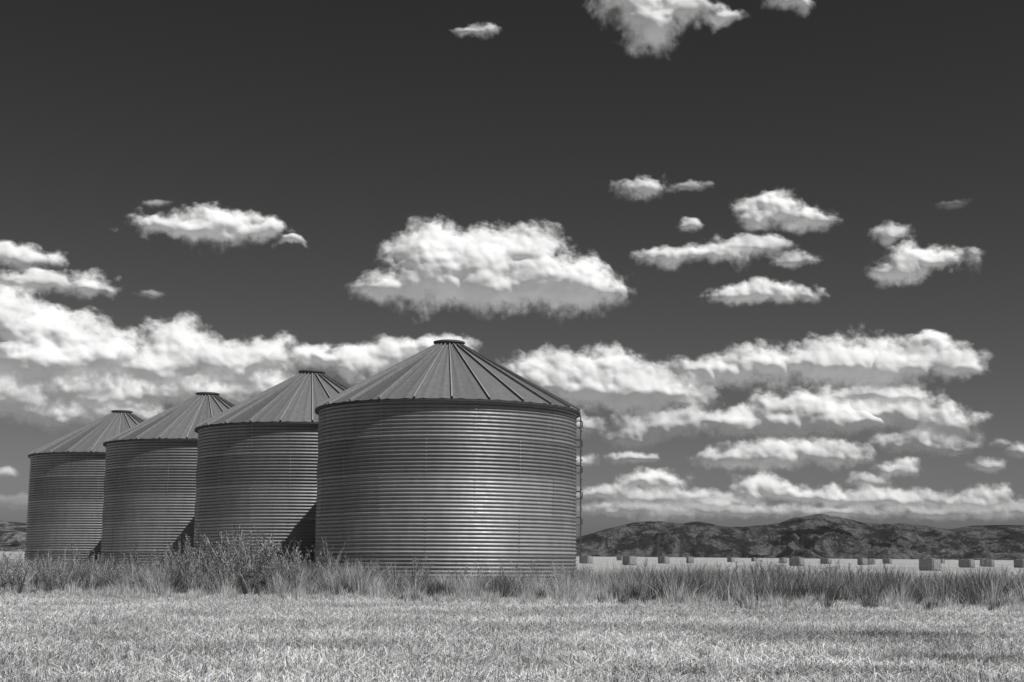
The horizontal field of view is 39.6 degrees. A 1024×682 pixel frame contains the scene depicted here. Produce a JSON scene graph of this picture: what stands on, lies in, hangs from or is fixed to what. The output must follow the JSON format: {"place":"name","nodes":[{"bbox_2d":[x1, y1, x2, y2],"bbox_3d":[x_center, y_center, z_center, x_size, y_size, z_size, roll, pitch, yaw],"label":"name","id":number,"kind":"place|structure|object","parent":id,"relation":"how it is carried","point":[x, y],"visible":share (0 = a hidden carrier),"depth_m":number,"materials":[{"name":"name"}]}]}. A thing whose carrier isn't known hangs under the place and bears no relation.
{"place":"outdoors","nodes":[
{"label":"outdoors","id":0,"kind":"place"},
{"bbox_2d":[0,241,64,267],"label":"cloud","id":1,"kind":"structure","parent":0,"point":[20,256],"depth_m":3145.52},
{"bbox_2d":[0,268,113,296],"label":"cloud","id":2,"kind":"structure","parent":0,"point":[30,279],"depth_m":3462.50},
{"bbox_2d":[0,284,146,392],"bbox_3d":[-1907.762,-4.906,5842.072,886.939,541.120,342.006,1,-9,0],"label":"cloud","id":3,"kind":"structure","parent":0,"point":[44,346],"depth_m":5770.55,"materials":[{"name":"white"}]},
{"bbox_2d":[11,402,159,426],"bbox_3d":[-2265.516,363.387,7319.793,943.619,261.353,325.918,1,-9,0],"label":"cloud","id":4,"kind":"structure","parent":0,"point":[61,416],"depth_m":7269.72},
{"bbox_2d":[0,373,176,421],"bbox_3d":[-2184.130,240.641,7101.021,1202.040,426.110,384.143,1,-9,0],"label":"cloud","id":5,"kind":"structure","parent":0,"point":[120,393],"depth_m":7033.29,"materials":[{"name":"white"}]},
{"bbox_2d":[117,317,294,390],"bbox_3d":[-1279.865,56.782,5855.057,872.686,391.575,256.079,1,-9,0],"label":"cloud","id":6,"kind":"structure","parent":0,"point":[180,350],"depth_m":5807.04,"materials":[{"name":"white"}]},
{"bbox_2d":[134,206,303,243],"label":"cloud","id":7,"kind":"structure","parent":0,"point":[218,224],"depth_m":2891.50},
{"bbox_2d":[154,370,286,404],"bbox_3d":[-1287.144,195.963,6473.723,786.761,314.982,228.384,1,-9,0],"label":"cloud","id":8,"kind":"structure","parent":0,"point":[232,394],"depth_m":6402.25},
{"bbox_2d":[272,335,475,382],"bbox_3d":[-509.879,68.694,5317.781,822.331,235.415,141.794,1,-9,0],"label":"cloud","id":9,"kind":"structure","parent":0,"point":[349,362],"depth_m":5280.34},
{"bbox_2d":[460,25,493,34],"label":"cloud","id":10,"kind":"structure","parent":0,"point":[489,28],"depth_m":1688.22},
{"bbox_2d":[352,221,626,312],"bbox_3d":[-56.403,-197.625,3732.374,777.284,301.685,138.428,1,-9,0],"label":"cloud","id":11,"kind":"structure","parent":0,"point":[438,265],"depth_m":3690.01,"materials":[{"name":"white"}]},
{"bbox_2d":[0,552,1023,612],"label":"tall grass","id":12,"kind":"structure","parent":0,"point":[984,590],"depth_m":35.28,"materials":[{"name":"plant"}]},
{"bbox_2d":[0,514,1023,559],"bbox_3d":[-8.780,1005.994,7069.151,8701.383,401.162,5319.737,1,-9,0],"label":"hills","id":13,"kind":"structure","parent":0,"point":[816,536],"depth_m":6968.26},
{"bbox_2d":[0,551,1023,681],"bbox_3d":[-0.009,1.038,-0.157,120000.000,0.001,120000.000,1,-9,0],"label":"ground","id":14,"kind":"structure","parent":0,"point":[611,562],"depth_m":22.26,"materials":[{"name":"plant"}]},
{"bbox_2d":[0,546,18,589],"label":"weed plant","id":15,"kind":"object","parent":14,"relation":"on","point":[2,579],"visible":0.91,"depth_m":37.52,"materials":[{"name":"grey plant"}]},
{"bbox_2d":[3,553,27,589],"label":"weed plant","id":16,"kind":"object","parent":14,"relation":"on","point":[13,579],"visible":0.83,"depth_m":37.27,"materials":[{"name":"grey plant"}]},
{"bbox_2d":[5,545,28,588],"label":"weed plant","id":17,"kind":"object","parent":14,"relation":"on","point":[15,563],"visible":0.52,"depth_m":38.23,"materials":[{"name":"grey plant"}]},
{"bbox_2d":[6,559,38,590],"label":"weed plant","id":18,"kind":"object","parent":14,"relation":"on","point":[21,579],"visible":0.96,"depth_m":36.46,"materials":[{"name":"grey plant"}]},
{"bbox_2d":[31,554,48,584],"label":"weed plant","id":19,"kind":"object","parent":14,"relation":"on","point":[39,573],"visible":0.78,"depth_m":38.81,"materials":[{"name":"grey plant"}]},
{"bbox_2d":[41,554,63,589],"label":"weed plant","id":20,"kind":"object","parent":14,"relation":"on","point":[50,575],"visible":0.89,"depth_m":37.67,"materials":[{"name":"grey plant"}]},
{"bbox_2d":[41,551,68,588],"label":"weed plant","id":21,"kind":"object","parent":14,"relation":"on","point":[53,569],"visible":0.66,"depth_m":38.23,"materials":[{"name":"grey plant"}]},
{"bbox_2d":[56,549,80,589],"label":"weed plant","id":22,"kind":"object","parent":14,"relation":"on","point":[68,574],"visible":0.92,"depth_m":36.99,"materials":[{"name":"grey plant"}]},
{"bbox_2d":[63,543,81,585],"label":"weed plant","id":23,"kind":"object","parent":14,"relation":"on","point":[74,577],"visible":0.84,"depth_m":38.16,"materials":[{"name":"grey plant"}]},
{"bbox_2d":[24,410,143,569],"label":"grain bin","id":24,"kind":"object","parent":14,"relation":"on","point":[66,492],"visible":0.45,"depth_m":63.89,"materials":[{"name":"metal"}]},
{"bbox_2d":[72,553,97,585],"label":"weed plant","id":25,"kind":"object","parent":14,"relation":"on","point":[80,561],"visible":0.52,"depth_m":39.20,"materials":[{"name":"grey plant"}]},
{"bbox_2d":[81,548,100,589],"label":"weed plant","id":26,"kind":"object","parent":14,"relation":"on","point":[93,570],"visible":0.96,"depth_m":37.14,"materials":[{"name":"grey plant"}]},
{"bbox_2d":[101,559,119,589],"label":"weed plant","id":27,"kind":"object","parent":14,"relation":"on","point":[105,573],"visible":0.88,"depth_m":37.91,"materials":[{"name":"grey plant"}]},
{"bbox_2d":[101,552,122,581],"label":"weed plant","id":28,"kind":"object","parent":14,"relation":"on","point":[112,566],"visible":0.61,"depth_m":38.96,"materials":[{"name":"grey plant"}]},
{"bbox_2d":[111,550,126,584],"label":"weed plant","id":29,"kind":"object","parent":14,"relation":"on","point":[120,571],"visible":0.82,"depth_m":37.92,"materials":[{"name":"grey plant"}]},
{"bbox_2d":[121,558,138,588],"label":"weed plant","id":30,"kind":"object","parent":14,"relation":"on","point":[126,574],"visible":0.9,"depth_m":36.89,"materials":[{"name":"grey plant"}]},
{"bbox_2d":[126,544,143,583],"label":"weed plant","id":31,"kind":"object","parent":14,"relation":"on","point":[134,553],"visible":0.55,"depth_m":37.77,"materials":[{"name":"grey plant"}]},
{"bbox_2d":[130,555,151,589],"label":"weed plant","id":32,"kind":"object","parent":14,"relation":"on","point":[140,580],"visible":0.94,"depth_m":36.41,"materials":[{"name":"grey plant"}]},
{"bbox_2d":[100,392,234,572],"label":"grain bin","id":33,"kind":"object","parent":14,"relation":"on","point":[149,496],"visible":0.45,"depth_m":56.02,"materials":[{"name":"metal"}]},
{"bbox_2d":[165,539,184,588],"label":"weed plant","id":34,"kind":"object","parent":14,"relation":"on","point":[172,560],"visible":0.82,"depth_m":36.26,"materials":[{"name":"grey plant"}]},
{"bbox_2d":[162,539,192,585],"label":"weed plant","id":35,"kind":"object","parent":14,"relation":"on","point":[179,543],"visible":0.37,"depth_m":37.11,"materials":[{"name":"grey plant"}]},
{"bbox_2d":[176,552,190,591],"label":"weed plant","id":36,"kind":"object","parent":14,"relation":"on","point":[185,563],"visible":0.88,"depth_m":36.06,"materials":[{"name":"grey plant"}]},
{"bbox_2d":[180,539,196,578],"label":"weed plant","id":37,"kind":"object","parent":14,"relation":"on","point":[187,546],"visible":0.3,"depth_m":37.13,"materials":[{"name":"grey plant"}]},
{"bbox_2d":[181,554,199,591],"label":"weed plant","id":38,"kind":"object","parent":14,"relation":"on","point":[187,586],"visible":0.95,"depth_m":35.87,"materials":[{"name":"grey plant"}]},
{"bbox_2d":[181,552,204,590],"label":"weed plant","id":39,"kind":"object","parent":14,"relation":"on","point":[200,557],"visible":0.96,"depth_m":35.95,"materials":[{"name":"grey plant"}]},
{"bbox_2d":[176,536,211,579],"bbox_3d":[-8.348,5.857,37.273,0.983,1.501,1.469,1,-9,-6],"label":"weed plant","id":40,"kind":"object","parent":14,"relation":"on","point":[198,554],"visible":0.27,"depth_m":37.40,"materials":[{"name":"grey plant"}]},
{"bbox_2d":[185,524,215,571],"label":"weed plant","id":41,"kind":"object","parent":14,"relation":"on","point":[195,545],"visible":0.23,"depth_m":38.40,"materials":[{"name":"grey plant"}]},
{"bbox_2d":[196,569,218,594],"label":"weed plant","id":42,"kind":"object","parent":14,"relation":"on","point":[213,582],"visible":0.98,"depth_m":35.29,"materials":[{"name":"grey plant"}]},
{"bbox_2d":[200,544,222,590],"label":"weed plant","id":43,"kind":"object","parent":14,"relation":"on","point":[209,565],"visible":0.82,"depth_m":36.02,"materials":[{"name":"grey plant"}]},
{"bbox_2d":[200,532,245,577],"bbox_3d":[-7.437,5.715,36.633,1.262,1.609,1.019,-2,-9,16],"label":"weed plant","id":44,"kind":"object","parent":14,"relation":"on","point":[223,564],"visible":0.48,"depth_m":36.63,"materials":[{"name":"grey plant"}]},
{"bbox_2d":[212,546,237,584],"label":"weed plant","id":45,"kind":"object","parent":14,"relation":"on","point":[226,566],"visible":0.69,"depth_m":35.91,"materials":[{"name":"grey plant"}]},
{"bbox_2d":[200,529,251,577],"bbox_3d":[-7.396,5.726,37.007,1.133,1.695,1.002,-3,-9,21],"label":"weed plant","id":46,"kind":"object","parent":14,"relation":"on","point":[226,552],"visible":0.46,"depth_m":37.12,"materials":[{"name":"grey plant"}]},
{"bbox_2d":[214,547,243,590],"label":"weed plant","id":47,"kind":"object","parent":14,"relation":"on","point":[236,578],"visible":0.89,"depth_m":35.68,"materials":[{"name":"grey plant"}]},
{"bbox_2d":[210,550,247,586],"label":"weed plant","id":48,"kind":"object","parent":14,"relation":"on","point":[226,569],"visible":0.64,"depth_m":35.94,"materials":[{"name":"grey plant"}]},
{"bbox_2d":[233,553,250,594],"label":"weed plant","id":49,"kind":"object","parent":14,"relation":"on","point":[243,589],"visible":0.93,"depth_m":35.75,"materials":[{"name":"grey plant"}]},
{"bbox_2d":[231,531,257,568],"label":"weed plant","id":50,"kind":"object","parent":14,"relation":"on","point":[240,546],"visible":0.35,"depth_m":37.17,"materials":[{"name":"grey plant"}]},
{"bbox_2d":[240,554,256,594],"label":"weed plant","id":51,"kind":"object","parent":14,"relation":"on","point":[246,589],"visible":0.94,"depth_m":35.62,"materials":[{"name":"grey plant"}]},
{"bbox_2d":[233,537,264,587],"bbox_3d":[-6.617,5.747,36.286,0.863,1.451,0.975,-1,-9,12],"label":"weed plant","id":52,"kind":"object","parent":14,"relation":"on","point":[248,552],"visible":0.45,"depth_m":36.15,"materials":[{"name":"grey plant"}]},
{"bbox_2d":[240,563,264,594],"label":"weed plant","id":53,"kind":"object","parent":14,"relation":"on","point":[249,587],"visible":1,"depth_m":35.46,"materials":[{"name":"grey plant"}]},
{"bbox_2d":[240,529,271,589],"bbox_3d":[-6.454,5.657,36.560,1.067,1.718,0.774,7,-11,-37],"label":"weed plant","id":54,"kind":"object","parent":14,"relation":"on","point":[247,543],"visible":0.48,"depth_m":36.51,"materials":[{"name":"grey plant"}]},
{"bbox_2d":[239,525,274,593],"bbox_3d":[-6.471,5.500,35.738,1.146,1.781,0.729,-2,-9,17],"label":"weed plant","id":55,"kind":"object","parent":14,"relation":"on","point":[257,568],"visible":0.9,"depth_m":35.71,"materials":[{"name":"grey plant"}]},
{"bbox_2d":[249,548,274,591],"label":"weed plant","id":56,"kind":"object","parent":14,"relation":"on","point":[265,571],"visible":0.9,"depth_m":35.76,"materials":[{"name":"grey plant"}]},
{"bbox_2d":[250,555,277,595],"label":"weed plant","id":57,"kind":"object","parent":14,"relation":"on","point":[269,575],"visible":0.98,"depth_m":35.55,"materials":[{"name":"grey plant"}]},
{"bbox_2d":[193,370,347,570],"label":"grain bin","id":58,"kind":"object","parent":14,"relation":"on","point":[257,459],"visible":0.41,"depth_m":48.50,"materials":[{"name":"metal"}]},
{"bbox_2d":[267,555,279,592],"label":"weed plant","id":59,"kind":"object","parent":14,"relation":"on","point":[276,569],"visible":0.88,"depth_m":35.88,"materials":[{"name":"grey plant"}]},
{"bbox_2d":[260,532,297,580],"bbox_3d":[-5.972,5.710,36.493,1.078,1.601,1.611,1,-9,-4],"label":"weed plant","id":60,"kind":"object","parent":14,"relation":"on","point":[271,542],"visible":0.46,"depth_m":36.28,"materials":[{"name":"grey plant"}]},
{"bbox_2d":[275,553,302,592],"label":"weed plant","id":61,"kind":"object","parent":14,"relation":"on","point":[291,571],"visible":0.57,"depth_m":36.24,"materials":[{"name":"grey plant"}]},
{"bbox_2d":[278,545,310,578],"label":"weed plant","id":62,"kind":"object","parent":14,"relation":"on","point":[300,560],"visible":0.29,"depth_m":37.05,"materials":[{"name":"grey plant"}]},
{"bbox_2d":[279,542,313,588],"bbox_3d":[-5.515,5.721,35.887,0.770,1.403,0.681,-4,-10,29],"label":"weed plant","id":63,"kind":"object","parent":14,"relation":"on","point":[294,560],"visible":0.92,"depth_m":35.83,"materials":[{"name":"grey plant"}]},
{"bbox_2d":[321,536,346,573],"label":"weed plant","id":64,"kind":"object","parent":14,"relation":"on","point":[330,559],"visible":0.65,"depth_m":38.36,"materials":[{"name":"grey plant"}]},
{"bbox_2d":[410,552,428,586],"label":"weed plant","id":65,"kind":"object","parent":14,"relation":"on","point":[416,571],"visible":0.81,"depth_m":36.60,"materials":[{"name":"grey plant"}]},
{"bbox_2d":[314,339,582,591],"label":"grain bin","id":66,"kind":"object","parent":14,"relation":"on","point":[445,454],"visible":0.93,"depth_m":41.05,"materials":[{"name":"metal"}]},
{"bbox_2d":[449,561,467,589],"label":"weed plant","id":67,"kind":"object","parent":14,"relation":"on","point":[458,575],"visible":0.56,"depth_m":36.40,"materials":[{"name":"grey plant"}]},
{"bbox_2d":[0,588,1023,681],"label":"stubble","id":68,"kind":"object","parent":14,"relation":"on","point":[503,667],"visible":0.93,"depth_m":16.76,"materials":[{"name":"plant"}]},
{"bbox_2d":[509,556,537,589],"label":"weed plant","id":69,"kind":"object","parent":14,"relation":"on","point":[522,570],"visible":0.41,"depth_m":37.58,"materials":[{"name":"grey plant"}]},
{"bbox_2d":[579,556,592,562],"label":"hay bale","id":70,"kind":"object","parent":14,"relation":"on","point":[589,559],"visible":0.76,"depth_m":211.93,"materials":[{"name":"plant"}]},
{"bbox_2d":[622,556,636,564],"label":"hay bale","id":71,"kind":"object","parent":14,"relation":"on","point":[626,561],"visible":0.92,"depth_m":179.19,"materials":[{"name":"plant"}]},
{"bbox_2d":[658,556,669,562],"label":"hay bale","id":72,"kind":"object","parent":14,"relation":"on","point":[663,559],"visible":0.9,"depth_m":231.66,"materials":[{"name":"plant"}]},
{"bbox_2d":[789,557,804,565],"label":"hay bale","id":73,"kind":"object","parent":14,"relation":"on","point":[800,561],"visible":0.87,"depth_m":192.16,"materials":[{"name":"plant"}]},
{"bbox_2d":[857,558,867,564],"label":"hay bale","id":74,"kind":"object","parent":14,"relation":"on","point":[859,561],"visible":0.88,"depth_m":236.41,"materials":[{"name":"plant"}]},
{"bbox_2d":[919,558,940,570],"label":"hay bale","id":75,"kind":"object","parent":14,"relation":"on","point":[931,562],"visible":0.83,"depth_m":131.80,"materials":[{"name":"plant"}]},
{"bbox_2d":[958,559,974,567],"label":"hay bale","id":76,"kind":"object","parent":14,"relation":"on","point":[967,563],"visible":0.95,"depth_m":189.22,"materials":[{"name":"plant"}]},
{"bbox_2d":[980,559,994,566],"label":"hay bale","id":77,"kind":"object","parent":14,"relation":"on","point":[986,562],"visible":0.91,"depth_m":218.99,"materials":[{"name":"plant"}]},
{"bbox_2d":[1014,559,1023,567],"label":"hay bale","id":78,"kind":"object","parent":14,"relation":"on","point":[1019,563],"visible":0.98,"depth_m":197.38,"materials":[{"name":"plant"}]},
{"bbox_2d":[0,0,1023,535],"label":"sky","id":79,"kind":"structure","parent":0,"point":[352,125],"materials":[{"name":"grey"}]},
{"bbox_2d":[576,457,590,465],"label":"cloud","id":80,"kind":"structure","parent":0,"point":[585,461],"depth_m":10338.75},
{"bbox_2d":[576,418,592,434],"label":"cloud","id":81,"kind":"structure","parent":0,"point":[587,426],"depth_m":7744.27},
{"bbox_2d":[506,346,702,416],"bbox_3d":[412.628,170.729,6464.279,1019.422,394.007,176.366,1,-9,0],"label":"cloud","id":82,"kind":"structure","parent":0,"point":[616,379],"depth_m":6421.11,"materials":[{"name":"white"}]},
{"bbox_2d":[612,452,656,462],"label":"cloud","id":83,"kind":"structure","parent":0,"point":[631,457],"depth_m":9873.92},
{"bbox_2d":[578,484,704,504],"bbox_3d":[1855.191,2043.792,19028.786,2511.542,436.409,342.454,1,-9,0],"label":"cloud","id":84,"kind":"structure","parent":0,"point":[615,493],"depth_m":18960.85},
{"bbox_2d":[628,179,659,197],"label":"cloud","id":85,"kind":"structure","parent":0,"point":[644,188],"depth_m":2454.98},
{"bbox_2d":[621,469,682,491],"bbox_3d":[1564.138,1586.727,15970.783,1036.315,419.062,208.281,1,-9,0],"label":"cloud","id":86,"kind":"structure","parent":0,"point":[655,479],"depth_m":15911.08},
{"bbox_2d":[616,405,704,447],"bbox_3d":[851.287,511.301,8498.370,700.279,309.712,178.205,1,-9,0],"label":"cloud","id":87,"kind":"structure","parent":0,"point":[635,432],"depth_m":8447.17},
{"bbox_2d":[591,0,739,51],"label":"cloud","id":88,"kind":"structure","parent":0,"point":[652,23],"depth_m":1722.37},
{"bbox_2d":[633,243,746,268],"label":"cloud","id":89,"kind":"structure","parent":0,"point":[669,258],"depth_m":3038.27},
{"bbox_2d":[681,218,700,229],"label":"cloud","id":90,"kind":"structure","parent":0,"point":[692,223],"depth_m":2702.53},
{"bbox_2d":[693,391,707,407],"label":"cloud","id":91,"kind":"structure","parent":0,"point":[701,402],"depth_m":6275.11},
{"bbox_2d":[692,491,737,507],"bbox_3d":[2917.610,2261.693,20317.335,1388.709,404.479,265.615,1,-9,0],"label":"cloud","id":92,"kind":"structure","parent":0,"point":[705,500],"depth_m":20230.53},
{"bbox_2d":[724,234,789,252],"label":"cloud","id":93,"kind":"structure","parent":0,"point":[756,244],"depth_m":2918.63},
{"bbox_2d":[712,277,822,304],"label":"cloud","id":94,"kind":"structure","parent":0,"point":[758,290],"depth_m":3479.29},
{"bbox_2d":[735,191,832,232],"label":"cloud","id":95,"kind":"structure","parent":0,"point":[764,209],"depth_m":2695.02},
{"bbox_2d":[668,336,905,391],"bbox_3d":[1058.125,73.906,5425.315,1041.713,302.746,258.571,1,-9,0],"label":"cloud","id":96,"kind":"structure","parent":0,"point":[836,360],"depth_m":5377.70,"materials":[{"name":"white"}]},
{"bbox_2d":[700,438,873,471],"bbox_3d":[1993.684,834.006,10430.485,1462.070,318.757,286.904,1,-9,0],"label":"cloud","id":97,"kind":"structure","parent":0,"point":[765,455],"depth_m":10381.61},
{"bbox_2d":[769,0,809,12],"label":"cloud","id":98,"kind":"structure","parent":0,"point":[803,4],"depth_m":1606.98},
{"bbox_2d":[731,473,850,506],"bbox_3d":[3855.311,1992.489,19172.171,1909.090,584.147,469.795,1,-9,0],"label":"cloud","id":99,"kind":"structure","parent":0,"point":[758,487],"depth_m":19110.68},
{"bbox_2d":[776,253,811,266],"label":"cloud","id":100,"kind":"structure","parent":0,"point":[792,261],"depth_m":3028.03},
{"bbox_2d":[699,385,891,439],"bbox_3d":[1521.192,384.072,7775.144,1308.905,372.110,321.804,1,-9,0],"label":"cloud","id":101,"kind":"structure","parent":0,"point":[826,413],"depth_m":7751.62,"materials":[{"name":"white"}]},
{"bbox_2d":[852,474,882,485],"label":"cloud","id":102,"kind":"structure","parent":0,"point":[865,480],"depth_m":13369.14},
{"bbox_2d":[834,386,923,403],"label":"cloud","id":103,"kind":"structure","parent":0,"point":[888,395],"depth_m":5805.67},
{"bbox_2d":[845,486,920,508],"bbox_3d":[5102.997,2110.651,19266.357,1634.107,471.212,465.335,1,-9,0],"label":"cloud","id":104,"kind":"structure","parent":0,"point":[867,496],"depth_m":19161.26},
{"bbox_2d":[873,224,904,244],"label":"cloud","id":105,"kind":"structure","parent":0,"point":[889,234],"depth_m":2794.66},
{"bbox_2d":[881,458,916,477],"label":"cloud","id":106,"kind":"structure","parent":0,"point":[904,466],"depth_m":11354.63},
{"bbox_2d":[846,330,985,389],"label":"cloud","id":107,"kind":"structure","parent":0,"point":[923,352],"depth_m":5290.81,"materials":[{"name":"white"}]},
{"bbox_2d":[850,388,985,439],"bbox_3d":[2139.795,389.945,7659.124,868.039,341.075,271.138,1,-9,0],"label":"cloud","id":108,"kind":"structure","parent":0,"point":[945,420],"depth_m":7583.83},
{"bbox_2d":[870,241,977,284],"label":"cloud","id":109,"kind":"structure","parent":0,"point":[907,264],"depth_m":3158.17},
{"bbox_2d":[879,431,972,455],"bbox_3d":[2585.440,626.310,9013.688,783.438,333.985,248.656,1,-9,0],"label":"cloud","id":110,"kind":"structure","parent":0,"point":[918,441],"depth_m":8919.64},
{"bbox_2d":[915,492,945,505],"bbox_3d":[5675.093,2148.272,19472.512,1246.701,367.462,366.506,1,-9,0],"label":"cloud","id":111,"kind":"structure","parent":0,"point":[930,499],"depth_m":19325.81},
{"bbox_2d":[947,487,1009,511],"bbox_3d":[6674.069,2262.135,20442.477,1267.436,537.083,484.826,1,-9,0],"label":"cloud","id":112,"kind":"structure","parent":0,"point":[979,499],"depth_m":20305.16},
{"bbox_2d":[974,461,1001,470],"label":"cloud","id":113,"kind":"structure","parent":0,"point":[988,465],"depth_m":10418.88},
{"bbox_2d":[1009,445,1023,456],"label":"cloud","id":114,"kind":"structure","parent":0,"point":[1017,450],"depth_m":8819.93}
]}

